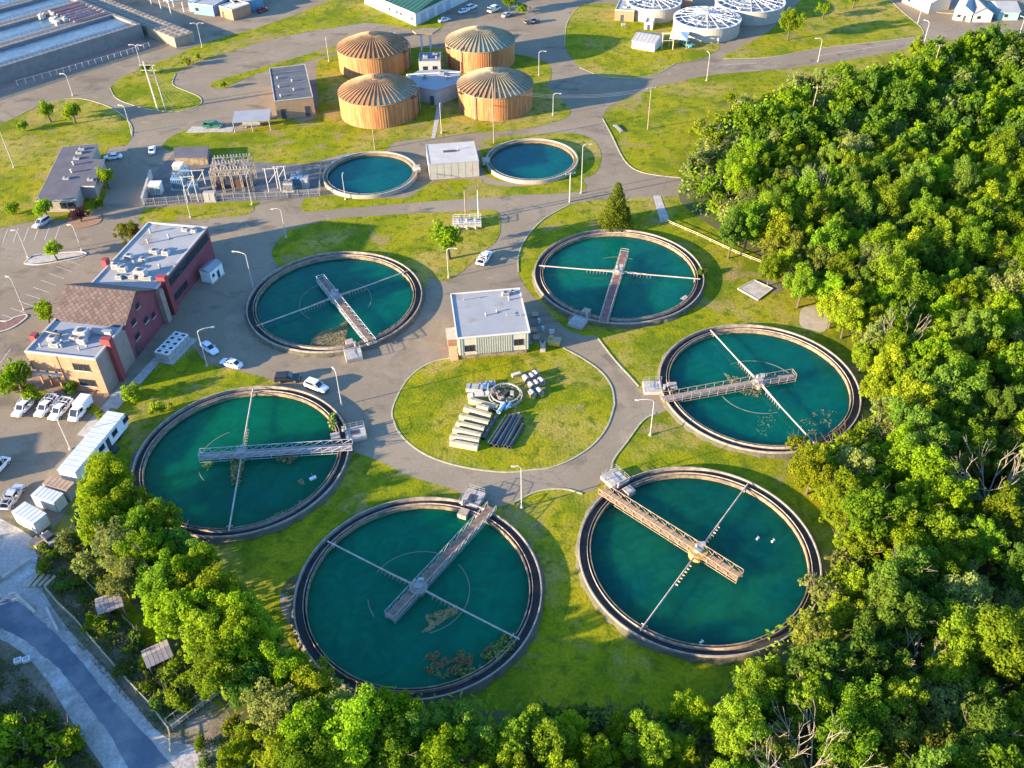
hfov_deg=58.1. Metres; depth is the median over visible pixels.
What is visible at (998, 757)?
broadleaf tree
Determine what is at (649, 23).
white block
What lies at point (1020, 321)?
broadleaf tree
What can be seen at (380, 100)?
digester tank
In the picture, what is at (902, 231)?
broadleaf tree
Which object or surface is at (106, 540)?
broadleaf tree
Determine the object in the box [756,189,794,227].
broadleaf tree
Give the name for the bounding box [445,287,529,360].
process building
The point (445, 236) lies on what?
broadleaf tree
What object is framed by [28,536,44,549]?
yellow container
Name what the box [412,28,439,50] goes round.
loading frame
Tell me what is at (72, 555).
shrub
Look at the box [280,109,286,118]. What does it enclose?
door
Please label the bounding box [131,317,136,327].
window
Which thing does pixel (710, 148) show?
shrub
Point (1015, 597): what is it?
broadleaf tree
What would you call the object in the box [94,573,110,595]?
shrub
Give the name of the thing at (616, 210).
conifer tree
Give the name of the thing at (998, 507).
broadleaf tree
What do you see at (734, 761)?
broadleaf tree
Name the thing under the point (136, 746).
paved track
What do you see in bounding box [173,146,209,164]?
substation control building
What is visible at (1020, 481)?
broadleaf tree
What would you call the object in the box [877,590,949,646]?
broadleaf tree
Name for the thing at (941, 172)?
broadleaf tree
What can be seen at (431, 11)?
door
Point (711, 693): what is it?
undergrowth
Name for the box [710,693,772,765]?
broadleaf tree
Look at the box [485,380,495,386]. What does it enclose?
crate
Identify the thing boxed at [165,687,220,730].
boardwalk
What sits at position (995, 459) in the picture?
broadleaf tree
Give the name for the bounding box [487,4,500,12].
parked van
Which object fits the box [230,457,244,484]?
weed clump
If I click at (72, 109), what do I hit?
broadleaf tree
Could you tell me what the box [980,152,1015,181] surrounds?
broadleaf tree
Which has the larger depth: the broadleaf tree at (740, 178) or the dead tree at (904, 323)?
the broadleaf tree at (740, 178)
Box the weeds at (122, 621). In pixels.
[47,567,205,722]
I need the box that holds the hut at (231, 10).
[219,0,251,19]
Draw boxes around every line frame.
[179,174,198,202]
[189,168,206,189]
[262,165,281,191]
[273,163,285,187]
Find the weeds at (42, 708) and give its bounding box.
[0,658,98,767]
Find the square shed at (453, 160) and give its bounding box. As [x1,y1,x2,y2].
[426,141,478,179]
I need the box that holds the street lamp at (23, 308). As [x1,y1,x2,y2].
[5,276,25,309]
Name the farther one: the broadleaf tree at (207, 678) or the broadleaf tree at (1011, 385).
the broadleaf tree at (1011, 385)
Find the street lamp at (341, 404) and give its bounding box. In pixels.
[332,366,342,406]
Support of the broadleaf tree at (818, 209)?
on the forest floor
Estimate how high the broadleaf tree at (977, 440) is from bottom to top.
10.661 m
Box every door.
[14,514,26,527]
[33,497,46,508]
[135,344,140,355]
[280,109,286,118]
[304,106,310,115]
[420,11,425,22]
[429,7,434,18]
[430,96,434,104]
[437,4,442,14]
[446,0,450,10]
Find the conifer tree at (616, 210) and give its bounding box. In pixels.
[597,182,633,231]
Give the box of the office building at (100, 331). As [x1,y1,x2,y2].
[24,222,214,393]
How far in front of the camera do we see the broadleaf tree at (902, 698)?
113.52 m
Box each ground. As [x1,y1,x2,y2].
[0,517,250,767]
[51,39,957,718]
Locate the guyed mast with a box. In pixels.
[141,61,193,111]
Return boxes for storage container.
[11,501,51,534]
[31,486,67,513]
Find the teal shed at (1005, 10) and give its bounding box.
[987,1,1020,19]
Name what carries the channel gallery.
on the asphalt road
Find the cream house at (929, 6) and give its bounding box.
[901,0,950,13]
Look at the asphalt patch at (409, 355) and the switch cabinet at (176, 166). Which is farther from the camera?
the switch cabinet at (176, 166)
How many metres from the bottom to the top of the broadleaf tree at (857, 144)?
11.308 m
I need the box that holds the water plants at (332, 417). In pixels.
[327,413,337,430]
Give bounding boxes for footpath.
[77,103,668,436]
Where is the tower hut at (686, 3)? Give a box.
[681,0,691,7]
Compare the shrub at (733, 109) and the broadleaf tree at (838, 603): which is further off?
the shrub at (733, 109)
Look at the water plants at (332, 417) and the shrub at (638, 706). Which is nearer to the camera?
the shrub at (638, 706)
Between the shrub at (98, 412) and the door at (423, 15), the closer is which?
the shrub at (98, 412)
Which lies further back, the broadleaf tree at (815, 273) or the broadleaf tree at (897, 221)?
the broadleaf tree at (897, 221)
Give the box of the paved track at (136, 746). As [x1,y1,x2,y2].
[0,598,173,767]
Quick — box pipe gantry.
[150,0,184,14]
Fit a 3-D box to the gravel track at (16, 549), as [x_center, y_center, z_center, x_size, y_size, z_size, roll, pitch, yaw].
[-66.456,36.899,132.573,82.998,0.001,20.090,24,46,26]
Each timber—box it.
[26,573,39,586]
[32,574,44,586]
[38,575,50,586]
[43,575,55,586]
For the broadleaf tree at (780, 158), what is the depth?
226.18 m
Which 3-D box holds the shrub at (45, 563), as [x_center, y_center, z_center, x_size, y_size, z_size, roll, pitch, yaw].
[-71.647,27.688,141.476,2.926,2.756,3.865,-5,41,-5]
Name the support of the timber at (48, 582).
on the scrub ground at (206, 721)
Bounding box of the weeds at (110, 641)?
[49,573,199,722]
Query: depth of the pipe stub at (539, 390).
171.86 m
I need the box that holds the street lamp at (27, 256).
[10,230,28,257]
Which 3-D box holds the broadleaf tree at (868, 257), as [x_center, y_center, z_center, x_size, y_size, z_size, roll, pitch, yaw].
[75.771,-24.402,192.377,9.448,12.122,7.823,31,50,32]
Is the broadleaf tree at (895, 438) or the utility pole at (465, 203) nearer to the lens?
the broadleaf tree at (895, 438)
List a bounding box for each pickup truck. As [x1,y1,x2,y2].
[0,483,24,510]
[11,397,37,417]
[33,392,59,417]
[48,395,73,421]
[202,120,223,128]
[476,250,491,265]
[523,17,539,24]
[678,40,694,47]
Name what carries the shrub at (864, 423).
on the forest floor
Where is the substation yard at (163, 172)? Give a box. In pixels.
[145,151,319,203]
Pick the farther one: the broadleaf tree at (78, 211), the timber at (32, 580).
the broadleaf tree at (78, 211)
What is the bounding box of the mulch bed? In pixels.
[66,212,101,227]
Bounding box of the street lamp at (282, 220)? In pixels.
[270,208,286,237]
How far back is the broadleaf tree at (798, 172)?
220.58 m
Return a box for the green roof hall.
[364,0,466,25]
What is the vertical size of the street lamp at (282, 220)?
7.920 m
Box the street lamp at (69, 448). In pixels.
[57,418,71,449]
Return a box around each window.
[59,203,66,208]
[67,203,74,208]
[72,363,90,371]
[78,378,97,387]
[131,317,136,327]
[134,331,140,341]
[135,301,140,310]
[143,315,148,324]
[151,311,156,319]
[464,345,475,352]
[514,339,523,346]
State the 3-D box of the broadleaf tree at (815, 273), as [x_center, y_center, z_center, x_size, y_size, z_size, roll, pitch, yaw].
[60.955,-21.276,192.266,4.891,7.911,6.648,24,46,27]
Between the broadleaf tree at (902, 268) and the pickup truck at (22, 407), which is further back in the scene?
the broadleaf tree at (902, 268)
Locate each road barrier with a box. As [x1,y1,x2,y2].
[3,559,30,578]
[15,593,36,613]
[45,607,59,632]
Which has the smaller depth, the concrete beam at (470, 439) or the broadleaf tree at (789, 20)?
the concrete beam at (470, 439)
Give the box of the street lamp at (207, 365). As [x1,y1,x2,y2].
[197,326,214,366]
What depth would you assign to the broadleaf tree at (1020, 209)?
204.82 m
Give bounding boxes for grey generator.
[540,340,545,351]
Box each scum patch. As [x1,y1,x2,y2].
[309,321,347,345]
[422,605,457,632]
[424,636,508,678]
[724,373,761,396]
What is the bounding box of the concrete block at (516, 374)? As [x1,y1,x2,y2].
[511,371,521,377]
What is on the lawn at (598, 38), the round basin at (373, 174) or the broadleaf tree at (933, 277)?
the round basin at (373, 174)
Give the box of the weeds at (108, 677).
[65,623,170,737]
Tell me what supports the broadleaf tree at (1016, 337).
on the forest floor
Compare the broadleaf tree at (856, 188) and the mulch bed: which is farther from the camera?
the mulch bed
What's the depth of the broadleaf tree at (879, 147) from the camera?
230.19 m
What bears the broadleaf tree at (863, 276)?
on the forest floor
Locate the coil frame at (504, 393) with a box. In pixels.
[488,383,522,407]
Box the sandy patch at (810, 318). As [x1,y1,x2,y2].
[799,305,827,331]
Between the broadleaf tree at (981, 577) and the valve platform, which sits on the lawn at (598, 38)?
the valve platform
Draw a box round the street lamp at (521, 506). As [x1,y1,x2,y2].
[511,465,522,508]
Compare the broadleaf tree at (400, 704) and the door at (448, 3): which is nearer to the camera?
the broadleaf tree at (400, 704)
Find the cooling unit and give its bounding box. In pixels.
[153,331,197,364]
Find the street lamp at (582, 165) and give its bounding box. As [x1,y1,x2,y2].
[580,143,591,193]
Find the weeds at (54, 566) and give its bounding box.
[34,534,71,580]
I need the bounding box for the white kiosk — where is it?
[199,259,225,284]
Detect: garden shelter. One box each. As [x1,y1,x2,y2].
[95,591,126,614]
[141,639,173,674]
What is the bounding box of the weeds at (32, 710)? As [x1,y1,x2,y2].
[0,659,96,767]
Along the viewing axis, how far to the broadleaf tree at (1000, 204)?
206.65 m
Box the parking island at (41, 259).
[26,253,82,263]
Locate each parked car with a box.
[32,214,51,228]
[103,152,122,160]
[148,145,155,154]
[199,340,218,354]
[219,357,242,369]
[256,6,268,12]
[274,371,300,383]
[304,377,328,393]
[437,17,450,22]
[458,8,469,13]
[465,3,477,10]
[501,12,511,17]
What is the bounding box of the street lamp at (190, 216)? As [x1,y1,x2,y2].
[183,185,191,217]
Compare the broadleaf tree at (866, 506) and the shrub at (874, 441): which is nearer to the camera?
the broadleaf tree at (866, 506)
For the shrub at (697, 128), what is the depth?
252.07 m
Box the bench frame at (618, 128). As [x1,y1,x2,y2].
[613,124,623,132]
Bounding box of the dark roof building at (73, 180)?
[36,144,105,211]
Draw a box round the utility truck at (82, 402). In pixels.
[67,393,92,422]
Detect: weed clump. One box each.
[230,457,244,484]
[275,453,297,463]
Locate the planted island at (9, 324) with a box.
[0,315,25,331]
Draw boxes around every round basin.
[322,151,420,198]
[482,138,577,184]
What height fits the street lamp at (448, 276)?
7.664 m
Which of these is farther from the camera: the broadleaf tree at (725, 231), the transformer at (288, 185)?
the transformer at (288, 185)
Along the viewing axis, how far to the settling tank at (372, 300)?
194.92 m
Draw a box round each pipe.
[481,411,502,439]
[487,415,506,443]
[489,414,512,446]
[492,398,504,412]
[494,413,517,447]
[496,401,506,413]
[500,412,519,445]
[503,415,523,447]
[504,402,511,410]
[507,423,525,448]
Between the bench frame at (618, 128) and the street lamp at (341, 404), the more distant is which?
the bench frame at (618, 128)
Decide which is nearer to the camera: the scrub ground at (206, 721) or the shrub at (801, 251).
the scrub ground at (206, 721)
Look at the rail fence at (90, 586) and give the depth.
138.88 m
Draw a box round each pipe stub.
[521,373,530,382]
[526,380,535,389]
[527,371,536,379]
[527,388,536,397]
[532,369,540,377]
[532,378,540,386]
[535,386,544,395]
[537,376,545,385]
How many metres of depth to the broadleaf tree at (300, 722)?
113.39 m
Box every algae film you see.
[202,458,213,469]
[254,499,300,528]
[757,415,771,435]
[798,409,832,434]
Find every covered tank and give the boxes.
[626,0,681,22]
[673,6,741,42]
[715,0,785,25]
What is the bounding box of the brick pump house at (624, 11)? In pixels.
[614,0,637,21]
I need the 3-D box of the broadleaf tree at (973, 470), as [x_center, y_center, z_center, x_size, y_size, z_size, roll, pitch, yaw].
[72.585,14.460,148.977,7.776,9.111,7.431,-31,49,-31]
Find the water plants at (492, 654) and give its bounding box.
[484,633,515,661]
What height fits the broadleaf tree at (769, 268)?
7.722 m
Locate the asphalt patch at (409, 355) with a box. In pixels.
[220,221,640,408]
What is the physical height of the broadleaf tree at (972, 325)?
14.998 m
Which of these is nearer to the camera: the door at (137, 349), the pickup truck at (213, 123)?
the door at (137, 349)
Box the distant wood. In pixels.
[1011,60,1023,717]
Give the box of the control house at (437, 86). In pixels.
[406,69,460,104]
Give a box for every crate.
[466,383,483,392]
[468,391,489,399]
[479,383,488,390]
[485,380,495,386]
[487,387,495,395]
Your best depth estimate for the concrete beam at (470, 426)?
164.76 m
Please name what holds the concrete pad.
on the bare soil
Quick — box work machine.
[39,530,55,547]
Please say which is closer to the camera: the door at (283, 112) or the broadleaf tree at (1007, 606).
the broadleaf tree at (1007, 606)
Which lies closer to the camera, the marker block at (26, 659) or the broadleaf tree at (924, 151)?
the marker block at (26, 659)
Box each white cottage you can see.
[952,0,973,21]
[971,0,993,21]
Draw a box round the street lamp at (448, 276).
[446,248,456,277]
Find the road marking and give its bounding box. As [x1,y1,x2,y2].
[0,43,895,362]
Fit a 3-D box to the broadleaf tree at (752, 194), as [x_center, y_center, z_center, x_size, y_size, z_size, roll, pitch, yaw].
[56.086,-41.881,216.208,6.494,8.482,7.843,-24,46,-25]
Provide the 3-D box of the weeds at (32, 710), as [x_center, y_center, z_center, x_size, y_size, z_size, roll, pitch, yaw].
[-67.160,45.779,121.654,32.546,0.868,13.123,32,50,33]
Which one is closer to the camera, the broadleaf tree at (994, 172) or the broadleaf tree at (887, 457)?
the broadleaf tree at (887, 457)
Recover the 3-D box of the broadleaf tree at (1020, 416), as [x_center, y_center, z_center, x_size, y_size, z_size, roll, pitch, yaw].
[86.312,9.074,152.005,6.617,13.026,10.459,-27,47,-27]
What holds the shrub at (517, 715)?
on the ground at (581, 651)
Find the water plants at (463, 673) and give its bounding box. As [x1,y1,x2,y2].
[456,667,476,677]
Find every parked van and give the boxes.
[0,456,10,471]
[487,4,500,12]
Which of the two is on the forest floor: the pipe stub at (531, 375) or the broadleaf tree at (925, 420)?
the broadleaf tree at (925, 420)
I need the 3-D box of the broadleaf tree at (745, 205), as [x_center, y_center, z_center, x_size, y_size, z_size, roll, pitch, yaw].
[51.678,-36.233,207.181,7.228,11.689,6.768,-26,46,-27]
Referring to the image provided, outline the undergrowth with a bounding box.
[71,31,1023,767]
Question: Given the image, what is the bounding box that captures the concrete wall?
[140,170,152,205]
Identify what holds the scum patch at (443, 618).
in the settling tank at (374, 586)
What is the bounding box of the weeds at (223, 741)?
[193,736,259,767]
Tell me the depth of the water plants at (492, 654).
129.69 m
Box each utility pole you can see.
[464,190,465,217]
[477,190,478,216]
[492,83,494,142]
[565,172,574,201]
[647,87,655,129]
[811,86,822,113]
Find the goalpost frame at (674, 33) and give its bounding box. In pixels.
[661,32,675,49]
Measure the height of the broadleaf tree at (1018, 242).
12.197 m
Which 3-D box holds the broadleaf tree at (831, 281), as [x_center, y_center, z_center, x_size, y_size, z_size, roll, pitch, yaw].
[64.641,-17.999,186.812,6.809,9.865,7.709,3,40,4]
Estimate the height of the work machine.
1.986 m
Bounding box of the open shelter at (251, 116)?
[232,109,272,132]
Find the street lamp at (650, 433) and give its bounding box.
[635,399,653,435]
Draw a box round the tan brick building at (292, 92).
[269,64,315,119]
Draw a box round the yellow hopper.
[547,335,560,346]
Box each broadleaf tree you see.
[0,358,33,395]
[29,298,53,323]
[32,197,53,216]
[36,99,54,122]
[42,238,63,260]
[60,101,80,123]
[67,205,89,221]
[74,470,115,509]
[76,450,135,487]
[77,496,128,544]
[89,515,140,571]
[92,478,153,515]
[95,167,113,188]
[95,540,148,597]
[112,219,139,243]
[112,526,177,569]
[117,497,165,536]
[133,548,184,603]
[141,587,206,642]
[145,499,183,532]
[158,522,200,558]
[165,541,221,589]
[175,563,247,609]
[177,590,232,663]
[187,634,245,700]
[205,585,269,628]
[211,604,268,682]
[216,731,257,767]
[222,646,287,708]
[239,676,306,733]
[246,615,287,659]
[251,728,288,767]
[253,639,312,691]
[272,729,337,767]
[277,693,337,762]
[289,656,338,723]
[304,687,361,727]
[309,719,374,767]
[320,682,391,767]
[358,686,431,743]
[366,721,423,767]
[373,715,415,755]
[392,699,452,749]
[417,723,472,767]
[420,722,469,767]
[429,219,464,259]
[430,695,494,758]
[459,757,499,767]
[471,723,506,766]
[484,711,541,761]
[489,741,521,767]
[500,0,516,11]
[502,751,534,767]
[518,703,577,767]
[541,748,578,767]
[555,709,589,759]
[574,733,623,767]
[605,707,649,761]
[621,708,680,767]
[659,733,700,767]
[661,688,720,733]
[705,755,749,767]
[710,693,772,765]
[716,150,742,180]
[717,204,745,258]
[723,155,757,195]
[725,91,738,107]
[725,148,752,162]
[727,159,761,181]
[728,199,753,216]
[729,659,784,726]
[733,199,766,254]
[733,200,751,244]
[734,135,769,156]
[736,186,762,203]
[739,747,773,767]
[740,149,770,171]
[741,658,789,695]
[747,711,804,767]
[750,177,781,195]
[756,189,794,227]
[757,158,774,183]
[757,235,785,260]
[758,253,783,285]
[759,208,796,247]
[761,166,797,183]
[764,177,800,202]
[765,185,782,202]
[768,147,797,170]
[770,142,794,159]
[776,247,801,280]
[778,7,807,39]
[779,165,802,182]
[779,196,804,227]
[782,224,807,260]
[782,262,824,307]
[784,625,869,692]
[784,668,844,729]
[786,607,844,646]
[788,144,815,161]
[788,154,816,175]
[788,166,826,203]
[788,443,835,496]
[795,263,819,297]
[796,189,835,231]
[797,219,814,248]
[798,173,838,185]
[801,241,839,270]
[802,701,885,767]
[807,216,849,268]
[812,67,828,86]
[812,754,846,767]
[814,2,831,18]
[814,155,826,180]
[815,143,838,165]
[815,271,844,312]
[816,290,847,328]
[818,143,841,164]
[818,164,849,186]
[819,183,839,209]
[820,465,865,523]
[823,208,853,233]
[824,178,850,193]
[824,251,863,285]
[824,591,864,630]
[827,290,867,338]
[830,147,868,174]
[830,673,890,738]
[832,520,886,561]
[833,179,868,212]
[833,281,871,310]
[834,203,871,229]
[835,243,865,266]
[837,135,874,158]
[837,442,875,481]
[840,163,870,189]
[840,187,885,224]
[840,483,908,539]
[842,564,875,598]
[842,618,890,686]
[843,262,884,293]
[844,224,871,249]
[850,437,870,456]
[851,341,880,373]
[852,221,877,231]
[853,601,902,641]
[856,151,888,178]
[857,221,898,265]
[857,469,893,501]
[858,239,897,278]
[858,371,897,405]
[859,303,885,333]
[860,319,891,349]
[862,174,874,191]
[863,573,918,632]
[863,675,930,726]
[865,151,883,160]
[866,156,902,184]
[866,172,911,217]
[866,240,920,293]
[866,446,913,486]
[867,284,900,312]
[868,542,938,594]
[869,135,893,153]
[869,753,906,767]
[870,208,916,232]
[870,342,910,384]
[871,705,920,763]
[873,237,917,276]
[874,328,911,361]
[877,219,898,237]
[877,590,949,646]
[877,638,924,689]
[879,140,907,159]
[880,299,918,336]
[880,421,915,458]
[882,441,961,483]
[882,481,930,545]
[883,519,934,559]
[887,137,915,157]
[887,372,939,416]
[888,155,913,187]
[888,226,935,260]
[888,395,950,436]
[891,270,939,312]
[892,356,939,387]
[895,158,932,199]
[897,150,929,165]
[897,227,920,239]
[897,469,945,508]
[897,717,959,767]
[898,161,934,200]
[898,200,910,229]
[898,299,925,328]
[899,425,961,474]
[904,332,952,371]
[904,739,962,767]
[905,471,978,519]
[906,583,959,624]
[907,187,941,229]
[908,35,924,54]
[908,323,947,347]
[911,247,943,276]
[912,144,930,153]
[912,358,987,412]
[914,148,930,165]
[916,675,974,732]
[919,189,940,205]
[919,215,961,253]
[920,293,960,328]
[920,504,982,558]
[920,637,979,695]
[921,272,939,287]
[923,314,956,344]
[923,597,995,662]
[928,153,953,196]
[929,546,970,589]
[931,201,959,225]
[931,240,956,273]
[931,395,966,434]
[933,146,956,170]
[934,274,977,311]
[934,570,995,622]
[935,342,973,374]
[936,268,963,287]
[936,465,979,512]
[938,350,993,412]
[939,244,970,275]
[941,206,970,235]
[943,197,976,210]
[943,446,992,484]
[944,154,979,202]
[945,308,1004,356]
[947,555,991,598]
[948,740,1023,767]
[951,694,1023,767]
[953,225,989,267]
[953,399,1009,434]
[954,293,982,317]
[957,417,999,463]
[958,153,976,163]
[958,214,993,240]
[959,664,1011,714]
[961,603,1023,682]
[962,261,997,279]
[963,140,988,161]
[963,162,990,174]
[963,192,999,230]
[963,513,1011,566]
[967,266,993,289]
[967,368,996,403]
[968,179,1005,206]
[968,271,997,302]
[971,164,1008,186]
[971,231,1016,268]
[972,332,1007,359]
[972,390,1003,418]
[975,480,1023,537]
[976,286,1023,327]
[976,338,1023,378]
[977,306,1023,340]
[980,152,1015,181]
[981,384,1023,424]
[981,444,1015,485]
[982,143,1013,167]
[984,126,1023,160]
[984,205,1022,237]
[988,268,1023,301]
[991,176,1023,213]
[992,517,1023,566]
[993,261,1023,285]
[993,588,1023,619]
[994,202,1012,214]
[994,340,1023,387]
[994,690,1023,758]
[995,425,1023,469]
[996,255,1019,273]
[997,383,1023,425]
[999,541,1023,595]
[999,604,1023,643]
[1001,163,1023,201]
[1002,158,1023,179]
[1003,231,1023,268]
[1003,742,1023,767]
[1004,463,1023,503]
[1005,212,1023,240]
[1008,323,1023,348]
[1010,140,1023,164]
[1010,281,1023,315]
[1010,410,1023,438]
[1013,311,1023,335]
[1015,204,1023,220]
[1015,498,1023,534]
[1016,397,1023,419]
[1018,132,1023,146]
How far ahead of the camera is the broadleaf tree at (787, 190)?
212.91 m
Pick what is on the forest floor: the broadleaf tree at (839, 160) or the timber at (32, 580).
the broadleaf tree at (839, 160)
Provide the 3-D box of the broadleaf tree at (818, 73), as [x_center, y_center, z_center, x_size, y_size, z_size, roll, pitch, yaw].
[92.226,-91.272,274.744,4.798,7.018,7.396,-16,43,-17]
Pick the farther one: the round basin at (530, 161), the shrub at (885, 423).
the round basin at (530, 161)
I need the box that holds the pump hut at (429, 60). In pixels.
[419,52,441,69]
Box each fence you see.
[16,42,149,84]
[44,585,170,731]
[78,573,100,596]
[141,161,321,205]
[168,729,171,752]
[661,217,761,262]
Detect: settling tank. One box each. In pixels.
[131,386,366,543]
[244,251,425,362]
[290,484,545,705]
[531,229,705,329]
[574,464,823,664]
[642,324,862,458]
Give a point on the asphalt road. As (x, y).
(36, 450)
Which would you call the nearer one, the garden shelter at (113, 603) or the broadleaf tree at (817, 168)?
the garden shelter at (113, 603)
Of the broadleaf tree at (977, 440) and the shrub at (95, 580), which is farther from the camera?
the broadleaf tree at (977, 440)
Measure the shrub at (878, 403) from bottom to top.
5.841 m
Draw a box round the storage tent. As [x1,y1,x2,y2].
[631,31,665,51]
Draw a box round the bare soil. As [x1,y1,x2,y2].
[129,280,877,624]
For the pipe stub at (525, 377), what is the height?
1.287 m
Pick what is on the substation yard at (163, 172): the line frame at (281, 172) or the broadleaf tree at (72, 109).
the line frame at (281, 172)
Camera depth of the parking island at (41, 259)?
210.76 m
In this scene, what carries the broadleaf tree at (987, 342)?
on the forest floor
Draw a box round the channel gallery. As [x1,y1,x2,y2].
[84,0,194,47]
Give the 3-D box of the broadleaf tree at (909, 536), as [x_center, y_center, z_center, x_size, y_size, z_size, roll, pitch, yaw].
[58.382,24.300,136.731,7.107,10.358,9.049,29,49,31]
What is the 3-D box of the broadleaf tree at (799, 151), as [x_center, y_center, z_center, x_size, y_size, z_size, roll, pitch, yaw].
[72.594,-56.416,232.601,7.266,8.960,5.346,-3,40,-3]
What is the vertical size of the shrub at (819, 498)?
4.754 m
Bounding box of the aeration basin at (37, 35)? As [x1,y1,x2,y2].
[0,0,143,83]
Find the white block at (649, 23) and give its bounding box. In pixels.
[644,17,654,29]
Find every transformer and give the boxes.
[170,172,187,190]
[179,165,193,179]
[187,180,200,194]
[283,179,295,191]
[290,172,302,187]
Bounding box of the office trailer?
[57,411,128,483]
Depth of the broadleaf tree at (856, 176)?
213.06 m
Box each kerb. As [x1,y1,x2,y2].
[0,251,86,331]
[19,0,1021,502]
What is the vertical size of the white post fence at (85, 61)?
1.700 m
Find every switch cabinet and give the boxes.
[147,180,164,194]
[172,162,183,174]
[202,190,217,201]
[300,175,310,188]
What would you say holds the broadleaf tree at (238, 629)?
on the forest floor
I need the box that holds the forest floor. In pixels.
[74,55,1023,767]
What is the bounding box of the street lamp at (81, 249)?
[67,224,82,250]
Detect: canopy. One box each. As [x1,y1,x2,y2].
[669,30,688,46]
[729,21,1023,160]
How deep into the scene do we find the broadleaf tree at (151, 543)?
135.85 m
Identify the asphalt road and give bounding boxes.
[0,0,1023,526]
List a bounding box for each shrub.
[0,706,16,726]
[0,710,24,752]
[0,738,18,767]
[0,758,16,767]
[4,201,19,214]
[8,384,18,391]
[10,718,58,757]
[10,753,33,767]
[16,119,28,130]
[18,383,41,401]
[20,704,59,731]
[34,555,51,575]
[34,760,63,767]
[36,540,49,552]
[44,716,84,759]
[45,549,57,557]
[51,525,77,556]
[54,576,74,590]
[56,566,65,577]
[62,380,77,393]
[67,542,79,558]
[68,548,94,577]
[71,524,90,545]
[71,574,84,586]
[76,595,88,603]
[79,557,107,580]
[80,604,120,633]
[90,196,103,208]
[90,572,106,588]
[94,409,103,416]
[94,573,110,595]
[97,623,117,637]
[99,572,114,579]
[109,659,134,676]
[117,381,141,402]
[118,641,139,655]
[126,624,144,646]
[135,654,148,675]
[135,677,155,695]
[138,63,150,73]
[145,689,164,712]
[148,398,172,414]
[154,663,170,675]
[156,670,177,689]
[157,685,188,707]
[158,650,184,678]
[168,665,194,692]
[172,697,195,713]
[179,685,194,697]
[180,54,193,65]
[191,730,205,751]
[192,51,201,59]
[197,757,210,767]
[219,81,226,87]
[219,708,240,736]
[229,720,254,737]
[509,703,535,724]
[514,1,530,13]
[529,694,563,717]
[560,700,595,719]
[583,716,602,745]
[584,703,612,736]
[586,699,633,734]
[624,746,645,762]
[627,698,653,723]
[655,708,677,731]
[666,715,704,733]
[669,718,714,761]
[679,162,694,179]
[683,143,714,174]
[688,120,713,135]
[689,170,712,194]
[693,143,705,153]
[694,114,706,128]
[694,171,713,177]
[695,123,728,150]
[696,267,706,275]
[697,138,729,164]
[698,172,726,196]
[699,720,717,748]
[705,190,734,210]
[707,106,731,122]
[717,195,742,223]
[723,180,733,197]
[729,102,739,118]
[734,92,753,106]
[761,88,778,99]
[769,657,786,677]
[782,79,794,92]
[785,429,808,450]
[786,71,804,86]
[794,263,823,291]
[796,84,805,92]
[796,239,822,268]
[798,571,843,612]
[799,77,814,88]
[805,75,820,85]
[805,435,828,447]
[808,466,838,497]
[810,493,832,511]
[818,507,839,526]
[820,429,865,456]
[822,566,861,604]
[823,544,859,568]
[826,446,842,471]
[830,557,871,585]
[831,521,849,546]
[834,418,873,456]
[835,519,882,573]
[851,330,862,342]
[853,332,869,345]
[857,363,874,372]
[857,416,880,435]
[859,375,903,402]
[861,429,885,463]
[867,410,896,446]
[868,411,891,425]
[870,384,892,416]
[881,395,904,423]
[884,61,895,70]
[892,51,903,61]
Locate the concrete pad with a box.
[737,280,772,300]
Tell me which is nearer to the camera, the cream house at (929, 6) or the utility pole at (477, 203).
the utility pole at (477, 203)
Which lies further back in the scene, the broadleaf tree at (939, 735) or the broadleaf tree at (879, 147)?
the broadleaf tree at (879, 147)
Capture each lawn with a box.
[0,0,922,414]
[393,343,613,470]
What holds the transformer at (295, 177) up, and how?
on the substation yard at (163, 172)
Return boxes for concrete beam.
[449,433,479,443]
[449,439,478,450]
[452,426,481,438]
[456,420,485,432]
[459,413,489,426]
[463,405,492,419]
[468,397,497,410]
[476,403,489,411]
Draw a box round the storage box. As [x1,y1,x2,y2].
[42,475,77,501]
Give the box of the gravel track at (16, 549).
[0,518,225,767]
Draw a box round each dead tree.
[739,720,841,767]
[751,688,887,767]
[804,164,831,189]
[879,301,930,340]
[890,627,951,670]
[942,437,1023,505]
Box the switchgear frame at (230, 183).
[208,153,256,192]
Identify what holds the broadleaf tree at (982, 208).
on the forest floor
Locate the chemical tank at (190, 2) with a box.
[187,0,196,11]
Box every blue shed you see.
[192,0,228,16]
[229,0,263,10]
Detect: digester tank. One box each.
[336,31,411,77]
[337,73,420,128]
[445,25,514,72]
[457,67,533,120]
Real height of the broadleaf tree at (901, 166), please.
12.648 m
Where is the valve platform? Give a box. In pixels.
[453,214,481,229]
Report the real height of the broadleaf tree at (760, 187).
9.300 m
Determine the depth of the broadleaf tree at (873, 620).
124.23 m
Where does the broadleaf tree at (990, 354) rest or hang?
on the forest floor
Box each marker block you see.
[13,656,21,664]
[22,655,30,663]
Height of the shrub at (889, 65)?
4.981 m
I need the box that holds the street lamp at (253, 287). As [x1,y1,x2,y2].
[232,251,254,288]
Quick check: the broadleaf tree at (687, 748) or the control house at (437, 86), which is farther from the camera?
the control house at (437, 86)
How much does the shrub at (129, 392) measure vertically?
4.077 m
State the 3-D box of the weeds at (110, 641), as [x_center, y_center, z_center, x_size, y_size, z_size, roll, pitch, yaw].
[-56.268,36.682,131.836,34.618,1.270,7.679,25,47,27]

